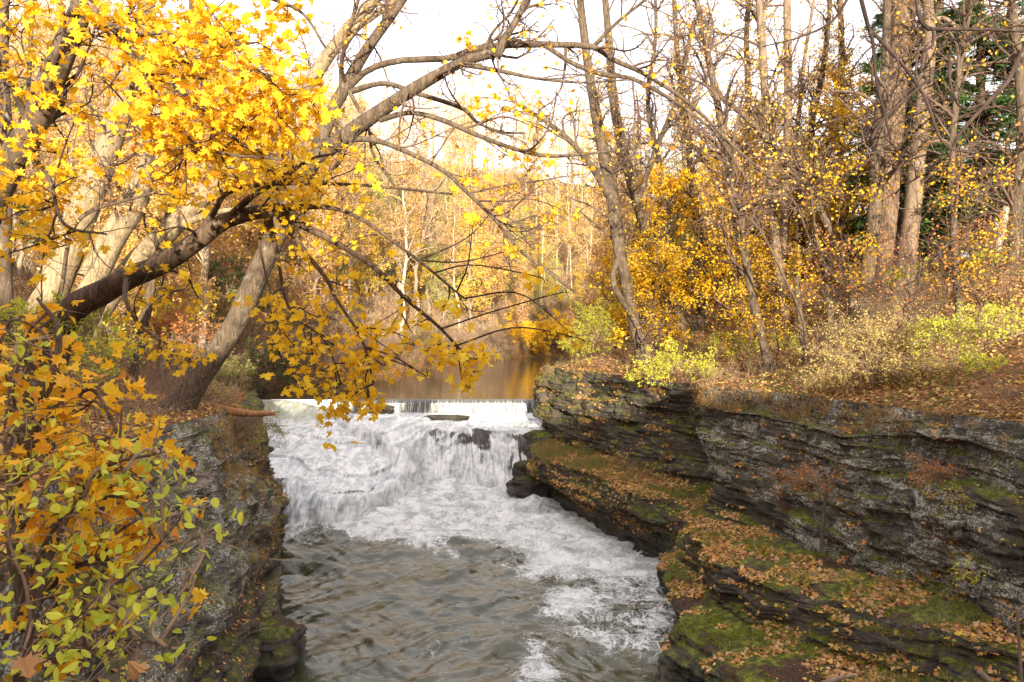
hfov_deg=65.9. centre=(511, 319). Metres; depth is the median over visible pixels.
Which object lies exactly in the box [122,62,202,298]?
forest tree
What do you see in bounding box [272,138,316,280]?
forest tree
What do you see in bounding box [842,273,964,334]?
shrub
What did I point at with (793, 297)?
bank tree
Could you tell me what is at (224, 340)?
leaning tree
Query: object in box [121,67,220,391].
forest tree
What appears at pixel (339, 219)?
forest conifer
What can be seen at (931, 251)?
fence
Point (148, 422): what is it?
fallen leaves
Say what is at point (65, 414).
maple sapling
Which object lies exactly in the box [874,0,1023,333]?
bank tree
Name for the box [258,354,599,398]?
river
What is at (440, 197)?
forest tree
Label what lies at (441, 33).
sky
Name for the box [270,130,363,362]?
forest tree
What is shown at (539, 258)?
forest tree
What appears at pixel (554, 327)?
shrub
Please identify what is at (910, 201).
bank tree
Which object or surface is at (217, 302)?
forest tree
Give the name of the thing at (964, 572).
shrub
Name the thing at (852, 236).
bank sapling
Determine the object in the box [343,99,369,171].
forest tree
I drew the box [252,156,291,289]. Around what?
forest tree
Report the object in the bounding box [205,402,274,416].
fallen branch
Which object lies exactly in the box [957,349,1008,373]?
shrub
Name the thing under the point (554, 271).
forest tree
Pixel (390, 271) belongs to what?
forest tree
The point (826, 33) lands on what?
bank tree
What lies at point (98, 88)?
forest tree
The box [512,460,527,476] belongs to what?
boulder
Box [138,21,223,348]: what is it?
forest tree
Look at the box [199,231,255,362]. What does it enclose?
forest tree
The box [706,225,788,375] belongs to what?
bank sapling
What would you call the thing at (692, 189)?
bank tree
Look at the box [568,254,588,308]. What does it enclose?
forest tree
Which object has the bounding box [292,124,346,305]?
forest tree
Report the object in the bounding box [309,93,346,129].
forest tree
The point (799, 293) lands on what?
bank tree
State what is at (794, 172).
bank tree
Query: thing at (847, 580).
shrub
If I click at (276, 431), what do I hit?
shrub
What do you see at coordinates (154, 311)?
forest tree
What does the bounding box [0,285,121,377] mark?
shrub
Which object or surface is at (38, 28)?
forest tree
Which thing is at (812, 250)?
forest tree
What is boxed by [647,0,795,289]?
bank tree
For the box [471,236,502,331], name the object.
forest tree
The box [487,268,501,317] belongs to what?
forest tree
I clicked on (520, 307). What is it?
forest tree
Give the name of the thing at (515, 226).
forest tree
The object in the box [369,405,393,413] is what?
boulder
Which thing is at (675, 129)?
forest tree
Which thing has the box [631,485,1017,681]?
moss
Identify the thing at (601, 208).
forest tree
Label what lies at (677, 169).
forest tree
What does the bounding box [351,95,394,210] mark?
forest tree
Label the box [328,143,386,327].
forest tree
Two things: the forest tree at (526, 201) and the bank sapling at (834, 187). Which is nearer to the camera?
the bank sapling at (834, 187)
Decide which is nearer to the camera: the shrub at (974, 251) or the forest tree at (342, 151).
the shrub at (974, 251)
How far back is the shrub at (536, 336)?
106.84 m
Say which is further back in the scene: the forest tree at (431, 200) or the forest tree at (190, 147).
the forest tree at (431, 200)
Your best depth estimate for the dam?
49.88 m
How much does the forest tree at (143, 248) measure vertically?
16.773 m
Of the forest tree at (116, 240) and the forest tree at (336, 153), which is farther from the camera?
the forest tree at (336, 153)
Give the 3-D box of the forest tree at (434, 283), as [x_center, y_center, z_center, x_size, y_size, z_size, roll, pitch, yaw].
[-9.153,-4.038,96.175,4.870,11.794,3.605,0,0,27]
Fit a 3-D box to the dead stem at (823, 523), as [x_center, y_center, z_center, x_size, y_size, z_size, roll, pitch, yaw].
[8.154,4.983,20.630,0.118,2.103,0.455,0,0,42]
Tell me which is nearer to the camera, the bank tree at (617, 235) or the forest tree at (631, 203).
the bank tree at (617, 235)
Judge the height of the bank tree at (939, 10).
19.072 m
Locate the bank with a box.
[552,249,1023,422]
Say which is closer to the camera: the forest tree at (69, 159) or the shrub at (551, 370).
the forest tree at (69, 159)
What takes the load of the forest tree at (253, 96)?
on the hillside
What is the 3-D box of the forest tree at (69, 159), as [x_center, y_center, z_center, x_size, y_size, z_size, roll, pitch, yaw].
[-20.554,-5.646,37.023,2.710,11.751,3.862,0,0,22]
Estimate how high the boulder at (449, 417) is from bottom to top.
0.335 m
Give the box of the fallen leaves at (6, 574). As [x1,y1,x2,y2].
[0,415,290,681]
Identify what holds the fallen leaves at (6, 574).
on the cliff at (222, 571)
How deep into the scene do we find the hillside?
87.54 m
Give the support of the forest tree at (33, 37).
on the hillside
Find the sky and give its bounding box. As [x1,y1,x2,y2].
[9,0,1023,406]
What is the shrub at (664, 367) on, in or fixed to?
on the bank
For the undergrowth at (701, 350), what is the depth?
30.66 m
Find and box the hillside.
[0,115,831,569]
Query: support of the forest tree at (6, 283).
on the hillside
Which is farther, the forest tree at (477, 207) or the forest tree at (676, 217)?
the forest tree at (477, 207)
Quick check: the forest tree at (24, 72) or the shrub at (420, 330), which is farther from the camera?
the shrub at (420, 330)
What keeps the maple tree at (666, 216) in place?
on the bank
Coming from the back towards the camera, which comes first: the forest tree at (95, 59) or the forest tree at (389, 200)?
the forest tree at (389, 200)
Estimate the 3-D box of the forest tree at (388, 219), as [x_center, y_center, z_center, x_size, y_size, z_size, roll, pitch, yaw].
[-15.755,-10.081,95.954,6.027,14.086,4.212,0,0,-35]
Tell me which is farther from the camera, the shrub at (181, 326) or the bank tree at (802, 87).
the bank tree at (802, 87)
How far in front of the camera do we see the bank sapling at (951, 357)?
20.36 m
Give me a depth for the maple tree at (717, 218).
49.77 m
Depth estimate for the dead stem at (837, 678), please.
6.99 m
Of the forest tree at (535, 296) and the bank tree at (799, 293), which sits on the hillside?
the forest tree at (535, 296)
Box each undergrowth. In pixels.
[12,101,663,388]
[13,273,253,428]
[185,321,570,401]
[557,237,1023,397]
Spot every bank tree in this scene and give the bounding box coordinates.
[461,0,684,364]
[574,0,736,341]
[605,0,708,243]
[619,0,729,305]
[632,0,805,372]
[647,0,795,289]
[669,0,858,319]
[699,194,812,374]
[708,0,822,327]
[733,0,870,313]
[774,0,857,278]
[776,272,830,366]
[789,186,857,354]
[794,0,879,266]
[800,0,991,346]
[813,0,931,307]
[853,0,1015,306]
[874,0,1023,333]
[902,2,1001,258]
[924,0,1023,265]
[948,54,1023,251]
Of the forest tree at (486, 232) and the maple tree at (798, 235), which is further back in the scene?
the forest tree at (486, 232)
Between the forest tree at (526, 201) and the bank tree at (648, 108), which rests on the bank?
the bank tree at (648, 108)
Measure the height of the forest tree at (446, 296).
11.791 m
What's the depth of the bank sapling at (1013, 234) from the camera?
24.45 m
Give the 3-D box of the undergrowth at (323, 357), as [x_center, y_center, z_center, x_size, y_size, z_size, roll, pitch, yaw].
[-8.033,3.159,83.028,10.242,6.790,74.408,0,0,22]
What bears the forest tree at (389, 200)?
on the hillside
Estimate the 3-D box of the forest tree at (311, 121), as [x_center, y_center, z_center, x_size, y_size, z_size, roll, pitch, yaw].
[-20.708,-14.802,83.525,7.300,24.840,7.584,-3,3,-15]
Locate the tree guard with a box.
[690,255,705,331]
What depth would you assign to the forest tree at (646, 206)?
59.15 m
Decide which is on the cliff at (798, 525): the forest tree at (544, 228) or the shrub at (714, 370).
the shrub at (714, 370)
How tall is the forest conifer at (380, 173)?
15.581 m
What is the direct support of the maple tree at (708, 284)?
on the bank
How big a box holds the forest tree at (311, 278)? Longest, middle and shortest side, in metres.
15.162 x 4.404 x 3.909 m
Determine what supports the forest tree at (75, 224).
on the hillside
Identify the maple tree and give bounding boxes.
[0,0,339,322]
[7,98,586,458]
[587,230,652,347]
[595,221,700,355]
[624,159,710,330]
[676,169,743,293]
[684,151,799,328]
[707,90,812,287]
[746,129,850,306]
[760,146,809,273]
[777,49,871,270]
[788,57,873,269]
[815,156,867,266]
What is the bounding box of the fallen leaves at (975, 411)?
[553,250,1023,420]
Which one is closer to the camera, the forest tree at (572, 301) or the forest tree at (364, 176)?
the forest tree at (572, 301)
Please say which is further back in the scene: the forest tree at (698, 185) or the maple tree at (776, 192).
the forest tree at (698, 185)
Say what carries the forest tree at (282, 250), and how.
on the hillside
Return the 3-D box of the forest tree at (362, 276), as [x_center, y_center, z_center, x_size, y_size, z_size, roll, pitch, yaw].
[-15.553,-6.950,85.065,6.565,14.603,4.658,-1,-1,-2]
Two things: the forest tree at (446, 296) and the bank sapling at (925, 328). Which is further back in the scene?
the forest tree at (446, 296)
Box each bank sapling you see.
[620,249,691,367]
[681,186,743,323]
[688,158,781,277]
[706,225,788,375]
[713,276,767,369]
[750,249,815,371]
[755,224,800,276]
[771,163,886,349]
[780,289,859,366]
[785,142,900,356]
[800,199,857,265]
[833,209,862,264]
[835,152,867,215]
[840,217,934,331]
[855,123,1023,359]
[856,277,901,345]
[868,162,968,369]
[891,295,960,369]
[911,300,988,385]
[912,151,1023,346]
[932,171,1018,313]
[947,142,1023,321]
[965,240,1023,307]
[968,156,1023,260]
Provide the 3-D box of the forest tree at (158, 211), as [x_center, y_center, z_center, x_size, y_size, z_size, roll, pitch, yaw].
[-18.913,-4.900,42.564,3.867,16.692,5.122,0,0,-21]
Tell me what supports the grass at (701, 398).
on the cliff at (798, 525)
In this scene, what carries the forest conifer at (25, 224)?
on the hillside
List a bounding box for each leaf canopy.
[9,0,710,275]
[9,0,771,264]
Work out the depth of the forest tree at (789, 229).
55.80 m
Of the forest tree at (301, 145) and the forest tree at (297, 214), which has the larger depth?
the forest tree at (297, 214)
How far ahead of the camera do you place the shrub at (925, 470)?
17.96 m
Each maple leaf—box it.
[9,651,47,678]
[126,661,150,681]
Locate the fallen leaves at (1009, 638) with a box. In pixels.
[526,375,1023,681]
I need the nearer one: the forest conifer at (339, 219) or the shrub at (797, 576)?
the shrub at (797, 576)
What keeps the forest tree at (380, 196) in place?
on the hillside
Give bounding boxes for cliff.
[0,383,289,681]
[526,368,1023,681]
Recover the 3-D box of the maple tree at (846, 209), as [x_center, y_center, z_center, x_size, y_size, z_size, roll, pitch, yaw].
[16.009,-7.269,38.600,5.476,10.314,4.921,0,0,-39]
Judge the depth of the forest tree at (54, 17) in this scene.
86.66 m
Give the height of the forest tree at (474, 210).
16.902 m
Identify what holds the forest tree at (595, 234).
on the hillside
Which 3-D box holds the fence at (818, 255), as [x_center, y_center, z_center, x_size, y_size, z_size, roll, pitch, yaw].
[16.654,-3.321,42.500,0.070,2.376,4.295,0,0,-45]
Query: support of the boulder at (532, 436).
on the cliff at (798, 525)
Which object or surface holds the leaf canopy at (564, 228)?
on the hillside
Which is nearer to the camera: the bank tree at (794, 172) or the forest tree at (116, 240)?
the forest tree at (116, 240)
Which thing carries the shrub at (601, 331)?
on the bank
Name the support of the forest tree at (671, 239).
on the bank
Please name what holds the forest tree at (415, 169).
on the hillside
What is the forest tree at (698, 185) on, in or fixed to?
on the bank
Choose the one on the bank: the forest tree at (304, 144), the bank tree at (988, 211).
the bank tree at (988, 211)
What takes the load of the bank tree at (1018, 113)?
on the bank
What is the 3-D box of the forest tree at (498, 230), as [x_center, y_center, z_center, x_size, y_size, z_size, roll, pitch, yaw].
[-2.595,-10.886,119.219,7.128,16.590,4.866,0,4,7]
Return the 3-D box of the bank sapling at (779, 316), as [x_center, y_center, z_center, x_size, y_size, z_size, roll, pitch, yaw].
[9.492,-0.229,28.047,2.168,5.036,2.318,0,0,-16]
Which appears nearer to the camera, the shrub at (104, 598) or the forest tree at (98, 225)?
the shrub at (104, 598)
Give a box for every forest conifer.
[11,81,52,273]
[332,174,345,266]
[369,152,387,229]
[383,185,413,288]
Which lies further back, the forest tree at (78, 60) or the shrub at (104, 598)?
the forest tree at (78, 60)
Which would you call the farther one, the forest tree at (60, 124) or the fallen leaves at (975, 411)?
the forest tree at (60, 124)
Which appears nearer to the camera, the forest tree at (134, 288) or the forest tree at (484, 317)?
the forest tree at (134, 288)
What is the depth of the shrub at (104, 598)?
4.51 m
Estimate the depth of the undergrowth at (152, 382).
23.42 m
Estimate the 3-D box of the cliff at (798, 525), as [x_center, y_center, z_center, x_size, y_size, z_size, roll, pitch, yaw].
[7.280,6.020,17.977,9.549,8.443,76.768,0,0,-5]
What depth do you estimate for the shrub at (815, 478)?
20.59 m
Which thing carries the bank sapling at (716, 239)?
on the bank
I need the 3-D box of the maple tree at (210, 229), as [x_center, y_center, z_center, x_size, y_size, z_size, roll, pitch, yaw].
[-3.375,-0.369,10.758,8.873,4.928,2.394,0,0,12]
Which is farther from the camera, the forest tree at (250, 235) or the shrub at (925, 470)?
the forest tree at (250, 235)
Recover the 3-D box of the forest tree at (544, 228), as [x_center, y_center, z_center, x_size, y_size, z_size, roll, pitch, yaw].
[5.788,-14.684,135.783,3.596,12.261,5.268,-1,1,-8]
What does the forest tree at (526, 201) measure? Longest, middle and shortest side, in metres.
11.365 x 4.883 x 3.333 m
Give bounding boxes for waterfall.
[262,400,548,524]
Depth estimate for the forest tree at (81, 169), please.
33.29 m
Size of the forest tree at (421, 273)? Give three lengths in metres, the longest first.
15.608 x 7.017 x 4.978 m
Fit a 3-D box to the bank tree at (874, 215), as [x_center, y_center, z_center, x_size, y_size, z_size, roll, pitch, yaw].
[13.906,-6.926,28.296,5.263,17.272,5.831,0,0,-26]
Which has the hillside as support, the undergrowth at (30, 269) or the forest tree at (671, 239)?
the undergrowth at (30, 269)
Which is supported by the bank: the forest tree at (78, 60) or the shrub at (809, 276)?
the shrub at (809, 276)
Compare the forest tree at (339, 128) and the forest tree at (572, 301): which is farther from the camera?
the forest tree at (339, 128)
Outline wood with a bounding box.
[9,0,764,320]
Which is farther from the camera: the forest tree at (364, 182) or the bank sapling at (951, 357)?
the forest tree at (364, 182)
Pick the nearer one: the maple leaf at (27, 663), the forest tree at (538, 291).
the maple leaf at (27, 663)
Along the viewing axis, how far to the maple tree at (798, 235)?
38.23 m
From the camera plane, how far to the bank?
26.48 m
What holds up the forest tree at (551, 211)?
on the hillside
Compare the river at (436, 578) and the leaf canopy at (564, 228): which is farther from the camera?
the leaf canopy at (564, 228)
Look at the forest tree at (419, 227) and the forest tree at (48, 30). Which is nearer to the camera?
the forest tree at (48, 30)
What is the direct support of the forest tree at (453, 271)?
on the hillside
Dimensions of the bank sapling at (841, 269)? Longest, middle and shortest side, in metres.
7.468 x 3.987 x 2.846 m
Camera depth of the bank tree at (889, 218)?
31.53 m
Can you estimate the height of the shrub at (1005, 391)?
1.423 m
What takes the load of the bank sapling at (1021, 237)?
on the bank
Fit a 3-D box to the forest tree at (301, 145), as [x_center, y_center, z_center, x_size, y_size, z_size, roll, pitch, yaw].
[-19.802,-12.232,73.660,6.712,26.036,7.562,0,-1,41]
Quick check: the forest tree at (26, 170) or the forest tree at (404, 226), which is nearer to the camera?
the forest tree at (26, 170)
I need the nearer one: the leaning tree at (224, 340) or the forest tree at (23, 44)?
the leaning tree at (224, 340)
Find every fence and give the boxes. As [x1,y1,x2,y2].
[793,234,861,269]
[917,246,960,260]
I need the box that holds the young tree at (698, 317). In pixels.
[695,214,701,330]
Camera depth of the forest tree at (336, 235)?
82.67 m
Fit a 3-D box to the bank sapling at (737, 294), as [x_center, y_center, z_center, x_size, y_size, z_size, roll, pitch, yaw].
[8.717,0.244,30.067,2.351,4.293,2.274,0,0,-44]
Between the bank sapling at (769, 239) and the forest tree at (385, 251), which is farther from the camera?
the forest tree at (385, 251)
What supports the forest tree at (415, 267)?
on the hillside
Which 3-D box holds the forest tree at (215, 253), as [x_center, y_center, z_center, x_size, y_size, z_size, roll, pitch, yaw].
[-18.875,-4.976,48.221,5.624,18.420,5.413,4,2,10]
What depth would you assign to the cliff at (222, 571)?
17.42 m
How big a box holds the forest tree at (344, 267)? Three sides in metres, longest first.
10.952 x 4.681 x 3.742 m
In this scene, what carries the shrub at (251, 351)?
on the hillside
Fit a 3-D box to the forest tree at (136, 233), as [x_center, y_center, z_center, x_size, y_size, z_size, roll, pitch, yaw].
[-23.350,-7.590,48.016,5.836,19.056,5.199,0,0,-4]
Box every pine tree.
[842,0,977,265]
[902,0,1023,254]
[912,6,1023,256]
[961,33,1023,249]
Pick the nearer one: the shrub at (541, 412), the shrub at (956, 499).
the shrub at (956, 499)
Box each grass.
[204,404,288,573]
[528,367,1023,681]
[528,435,630,479]
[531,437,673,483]
[545,364,1023,452]
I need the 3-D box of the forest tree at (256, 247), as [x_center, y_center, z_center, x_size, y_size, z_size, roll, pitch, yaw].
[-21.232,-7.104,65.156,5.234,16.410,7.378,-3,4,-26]
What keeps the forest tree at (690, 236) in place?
on the bank
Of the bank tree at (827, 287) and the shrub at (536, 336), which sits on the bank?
the bank tree at (827, 287)
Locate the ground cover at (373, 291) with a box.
[12,155,649,378]
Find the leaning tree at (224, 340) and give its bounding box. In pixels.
[158,0,815,410]
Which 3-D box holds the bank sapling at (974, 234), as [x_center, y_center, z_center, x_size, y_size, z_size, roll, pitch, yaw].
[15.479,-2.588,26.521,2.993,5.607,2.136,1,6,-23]
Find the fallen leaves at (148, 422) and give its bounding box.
[0,274,248,595]
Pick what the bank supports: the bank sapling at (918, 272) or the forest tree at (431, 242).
the bank sapling at (918, 272)
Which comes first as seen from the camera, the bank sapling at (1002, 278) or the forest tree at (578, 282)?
the bank sapling at (1002, 278)
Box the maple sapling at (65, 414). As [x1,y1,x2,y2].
[0,242,215,681]
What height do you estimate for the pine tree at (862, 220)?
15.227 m
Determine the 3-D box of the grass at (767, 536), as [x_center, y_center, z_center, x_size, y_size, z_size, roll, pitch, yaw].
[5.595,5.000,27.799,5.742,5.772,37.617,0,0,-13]
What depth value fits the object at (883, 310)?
26.04 m
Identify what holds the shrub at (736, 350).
on the bank
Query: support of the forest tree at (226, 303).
on the hillside
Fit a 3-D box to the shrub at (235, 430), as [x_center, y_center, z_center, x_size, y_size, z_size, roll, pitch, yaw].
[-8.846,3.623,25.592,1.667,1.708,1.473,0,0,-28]
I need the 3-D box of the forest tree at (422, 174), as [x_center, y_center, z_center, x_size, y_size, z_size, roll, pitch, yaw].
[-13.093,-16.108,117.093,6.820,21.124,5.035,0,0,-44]
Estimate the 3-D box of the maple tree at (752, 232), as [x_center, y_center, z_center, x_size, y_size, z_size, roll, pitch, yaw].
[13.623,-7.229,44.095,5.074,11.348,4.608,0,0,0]
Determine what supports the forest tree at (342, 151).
on the hillside
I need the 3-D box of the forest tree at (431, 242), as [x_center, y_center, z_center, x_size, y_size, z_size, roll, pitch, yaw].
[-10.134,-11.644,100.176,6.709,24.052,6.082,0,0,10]
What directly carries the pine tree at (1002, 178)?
on the bank
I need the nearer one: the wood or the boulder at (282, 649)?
the boulder at (282, 649)
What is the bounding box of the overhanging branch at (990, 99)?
[746,0,1023,220]
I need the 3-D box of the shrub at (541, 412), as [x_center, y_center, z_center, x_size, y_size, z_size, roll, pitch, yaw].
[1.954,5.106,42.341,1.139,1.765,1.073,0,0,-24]
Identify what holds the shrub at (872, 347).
on the bank
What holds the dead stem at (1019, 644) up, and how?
on the cliff at (798, 525)
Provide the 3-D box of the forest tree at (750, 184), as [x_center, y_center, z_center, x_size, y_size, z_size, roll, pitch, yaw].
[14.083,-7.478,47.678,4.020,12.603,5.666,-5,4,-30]
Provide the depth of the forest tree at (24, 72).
55.95 m
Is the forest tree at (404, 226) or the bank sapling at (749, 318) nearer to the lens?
the bank sapling at (749, 318)
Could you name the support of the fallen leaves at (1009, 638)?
on the cliff at (798, 525)
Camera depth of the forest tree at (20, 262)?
37.00 m
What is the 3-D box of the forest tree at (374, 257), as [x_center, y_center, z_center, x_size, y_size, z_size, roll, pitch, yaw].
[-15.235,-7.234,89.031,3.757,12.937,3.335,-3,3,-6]
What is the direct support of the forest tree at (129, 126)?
on the hillside
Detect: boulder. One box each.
[252,615,307,681]
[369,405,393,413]
[424,415,469,419]
[506,474,550,498]
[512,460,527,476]
[523,430,554,452]
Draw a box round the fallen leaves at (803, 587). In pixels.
[527,369,1022,681]
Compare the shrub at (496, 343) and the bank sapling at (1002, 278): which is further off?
the shrub at (496, 343)
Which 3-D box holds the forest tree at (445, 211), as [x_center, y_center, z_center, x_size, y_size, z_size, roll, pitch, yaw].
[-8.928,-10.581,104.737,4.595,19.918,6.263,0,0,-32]
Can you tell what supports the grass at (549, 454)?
on the cliff at (798, 525)
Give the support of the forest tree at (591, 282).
on the hillside
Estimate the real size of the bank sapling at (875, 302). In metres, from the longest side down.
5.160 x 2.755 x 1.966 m
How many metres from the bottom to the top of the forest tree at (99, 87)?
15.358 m
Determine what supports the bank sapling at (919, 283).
on the bank
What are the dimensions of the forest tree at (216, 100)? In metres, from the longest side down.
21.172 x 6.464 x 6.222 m
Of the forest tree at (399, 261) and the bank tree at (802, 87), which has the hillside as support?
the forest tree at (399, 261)
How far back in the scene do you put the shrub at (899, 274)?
26.00 m
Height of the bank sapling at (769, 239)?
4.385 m
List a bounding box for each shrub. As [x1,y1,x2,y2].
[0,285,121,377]
[0,315,306,681]
[66,318,152,410]
[129,306,222,358]
[186,254,276,327]
[202,376,230,407]
[213,351,261,406]
[227,336,307,392]
[230,407,265,451]
[241,398,289,456]
[409,322,439,354]
[468,320,514,360]
[492,309,554,354]
[530,312,586,355]
[537,357,567,382]
[537,400,550,423]
[555,295,633,366]
[622,335,721,385]
[686,361,754,418]
[697,323,771,366]
[762,456,849,501]
[767,329,799,355]
[784,271,835,299]
[785,298,959,400]
[786,567,820,586]
[829,569,871,591]
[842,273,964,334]
[882,257,938,289]
[899,452,969,496]
[900,314,978,367]
[916,296,1023,354]
[936,480,975,511]
[946,559,988,586]
[954,355,1023,414]
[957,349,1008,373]
[960,245,1007,272]
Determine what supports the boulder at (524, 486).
in the river at (436, 578)
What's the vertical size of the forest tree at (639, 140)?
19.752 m
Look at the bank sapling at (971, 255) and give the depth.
23.79 m
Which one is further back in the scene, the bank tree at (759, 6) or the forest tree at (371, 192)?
the forest tree at (371, 192)
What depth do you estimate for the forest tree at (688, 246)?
58.90 m
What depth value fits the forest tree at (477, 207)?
110.99 m
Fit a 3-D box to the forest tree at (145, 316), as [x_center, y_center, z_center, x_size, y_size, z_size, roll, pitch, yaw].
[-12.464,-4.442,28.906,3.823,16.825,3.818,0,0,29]
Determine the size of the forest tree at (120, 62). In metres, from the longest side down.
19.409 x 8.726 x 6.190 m
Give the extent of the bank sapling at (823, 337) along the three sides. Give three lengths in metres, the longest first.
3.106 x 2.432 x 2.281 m
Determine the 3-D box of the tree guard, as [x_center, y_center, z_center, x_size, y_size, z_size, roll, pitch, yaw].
[9.631,-1.375,41.001,0.811,3.988,0.735,0,0,0]
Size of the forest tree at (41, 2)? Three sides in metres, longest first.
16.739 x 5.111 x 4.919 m
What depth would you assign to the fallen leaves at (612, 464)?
33.74 m
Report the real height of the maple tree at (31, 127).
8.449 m
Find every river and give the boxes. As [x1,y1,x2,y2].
[256,475,675,681]
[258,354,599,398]
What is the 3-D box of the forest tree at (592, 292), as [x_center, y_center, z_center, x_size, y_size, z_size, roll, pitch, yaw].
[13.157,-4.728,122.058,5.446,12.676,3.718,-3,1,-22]
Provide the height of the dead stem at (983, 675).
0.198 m
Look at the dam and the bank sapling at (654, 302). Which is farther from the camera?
the dam
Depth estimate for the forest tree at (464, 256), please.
102.01 m
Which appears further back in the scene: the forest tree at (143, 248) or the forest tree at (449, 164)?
the forest tree at (449, 164)
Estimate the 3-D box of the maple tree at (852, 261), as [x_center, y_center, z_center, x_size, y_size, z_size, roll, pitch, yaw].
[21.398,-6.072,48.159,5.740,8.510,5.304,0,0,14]
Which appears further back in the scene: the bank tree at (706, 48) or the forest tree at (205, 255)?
the forest tree at (205, 255)
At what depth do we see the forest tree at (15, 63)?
71.37 m
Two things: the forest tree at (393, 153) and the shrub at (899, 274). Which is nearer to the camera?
the shrub at (899, 274)
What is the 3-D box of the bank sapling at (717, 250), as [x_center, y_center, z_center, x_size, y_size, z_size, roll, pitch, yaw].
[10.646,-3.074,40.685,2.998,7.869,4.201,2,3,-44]
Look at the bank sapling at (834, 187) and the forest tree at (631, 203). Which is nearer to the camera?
the bank sapling at (834, 187)
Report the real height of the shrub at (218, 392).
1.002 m
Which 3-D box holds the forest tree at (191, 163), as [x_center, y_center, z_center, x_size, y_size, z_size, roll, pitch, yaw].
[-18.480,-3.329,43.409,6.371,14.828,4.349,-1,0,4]
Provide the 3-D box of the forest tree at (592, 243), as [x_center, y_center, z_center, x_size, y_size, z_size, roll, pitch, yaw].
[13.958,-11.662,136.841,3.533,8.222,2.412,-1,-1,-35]
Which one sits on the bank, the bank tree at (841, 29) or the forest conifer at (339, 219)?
the bank tree at (841, 29)
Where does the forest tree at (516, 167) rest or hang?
on the hillside
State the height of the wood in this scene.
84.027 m
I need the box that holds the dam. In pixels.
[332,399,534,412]
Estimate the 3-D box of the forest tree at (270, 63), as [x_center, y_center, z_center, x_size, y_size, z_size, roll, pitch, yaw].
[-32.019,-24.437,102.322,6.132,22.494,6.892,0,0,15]
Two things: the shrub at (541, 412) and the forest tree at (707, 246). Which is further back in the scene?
the forest tree at (707, 246)
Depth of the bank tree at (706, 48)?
27.84 m
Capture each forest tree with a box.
[0,0,105,405]
[9,0,42,83]
[9,6,91,268]
[9,13,51,228]
[9,38,25,108]
[10,66,44,277]
[11,1,43,82]
[12,109,46,254]
[18,0,202,317]
[18,3,54,53]
[18,27,106,186]
[24,162,217,379]
[27,0,55,69]
[28,75,106,228]
[31,19,90,234]
[32,0,140,344]
[33,138,69,206]
[37,5,59,129]
[39,120,136,345]
[51,62,129,198]
[65,12,107,136]
[67,85,138,345]
[69,0,237,361]
[78,40,162,330]
[79,0,443,361]
[86,74,110,105]
[89,47,155,254]
[105,162,227,390]
[108,46,158,234]
[112,1,218,379]
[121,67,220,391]
[121,232,164,315]
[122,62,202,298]
[128,93,198,369]
[133,143,225,370]
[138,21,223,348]
[155,70,279,333]
[160,48,242,310]
[161,9,243,350]
[183,91,248,354]
[183,93,278,331]
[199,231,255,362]
[218,197,251,306]
[223,106,291,339]
[230,70,281,166]
[238,177,288,323]
[251,46,290,95]
[252,50,298,304]
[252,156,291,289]
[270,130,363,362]
[272,118,327,261]
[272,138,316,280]
[275,51,332,306]
[285,57,346,283]
[288,211,330,336]
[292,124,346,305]
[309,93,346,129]
[310,76,353,278]
[324,179,349,291]
[327,104,360,257]
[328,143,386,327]
[328,202,371,295]
[334,134,388,259]
[335,123,385,275]
[337,189,394,316]
[338,113,369,216]
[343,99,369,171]
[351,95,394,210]
[362,181,404,289]
[363,163,381,270]
[366,124,410,304]
[366,175,392,281]
[367,200,391,305]
[368,194,393,290]
[369,171,399,275]
[374,115,439,340]
[378,118,403,198]
[378,192,413,303]
[386,159,439,293]
[387,116,450,336]
[389,194,435,310]
[394,144,414,199]
[405,197,428,278]
[407,144,435,241]
[411,135,452,314]
[413,143,454,284]
[419,241,454,326]
[424,162,467,293]
[424,241,454,322]
[426,203,473,310]
[427,156,460,235]
[430,165,463,297]
[432,190,469,329]
[440,195,504,332]
[457,171,486,266]
[466,165,513,323]
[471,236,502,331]
[473,194,497,242]
[475,173,514,325]
[475,196,514,296]
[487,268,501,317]
[492,194,537,314]
[500,192,531,299]
[503,163,529,220]
[504,235,537,326]
[518,190,533,248]
[526,265,549,317]
[528,270,546,320]
[530,229,553,299]
[536,201,552,263]
[538,241,573,315]
[541,186,556,239]
[568,190,631,350]
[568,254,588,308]
[578,108,642,345]
[578,233,600,342]
[580,122,650,350]
[584,249,606,322]
[585,231,594,264]
[588,218,598,257]
[594,58,668,291]
[609,213,664,320]
[620,180,654,226]
[621,114,666,330]
[645,42,716,322]
[650,152,718,313]
[656,182,697,303]
[656,209,710,321]
[666,127,705,254]
[673,112,710,278]
[679,218,701,309]
[690,216,720,291]
[715,91,791,262]
[777,131,818,274]
[793,220,832,270]
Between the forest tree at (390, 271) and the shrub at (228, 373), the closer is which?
the shrub at (228, 373)
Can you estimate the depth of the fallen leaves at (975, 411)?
25.00 m
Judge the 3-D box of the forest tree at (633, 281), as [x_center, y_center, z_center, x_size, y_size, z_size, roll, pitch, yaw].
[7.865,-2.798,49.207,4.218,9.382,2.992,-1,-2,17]
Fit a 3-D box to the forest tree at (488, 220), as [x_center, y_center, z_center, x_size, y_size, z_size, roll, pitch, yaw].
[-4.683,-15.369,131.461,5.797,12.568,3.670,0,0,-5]
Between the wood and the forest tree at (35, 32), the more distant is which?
the wood
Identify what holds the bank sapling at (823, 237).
on the bank
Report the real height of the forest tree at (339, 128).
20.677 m
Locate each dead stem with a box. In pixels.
[819,469,827,551]
[821,673,853,681]
[976,669,993,681]
[1016,605,1023,681]
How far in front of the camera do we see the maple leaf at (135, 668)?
3.33 m

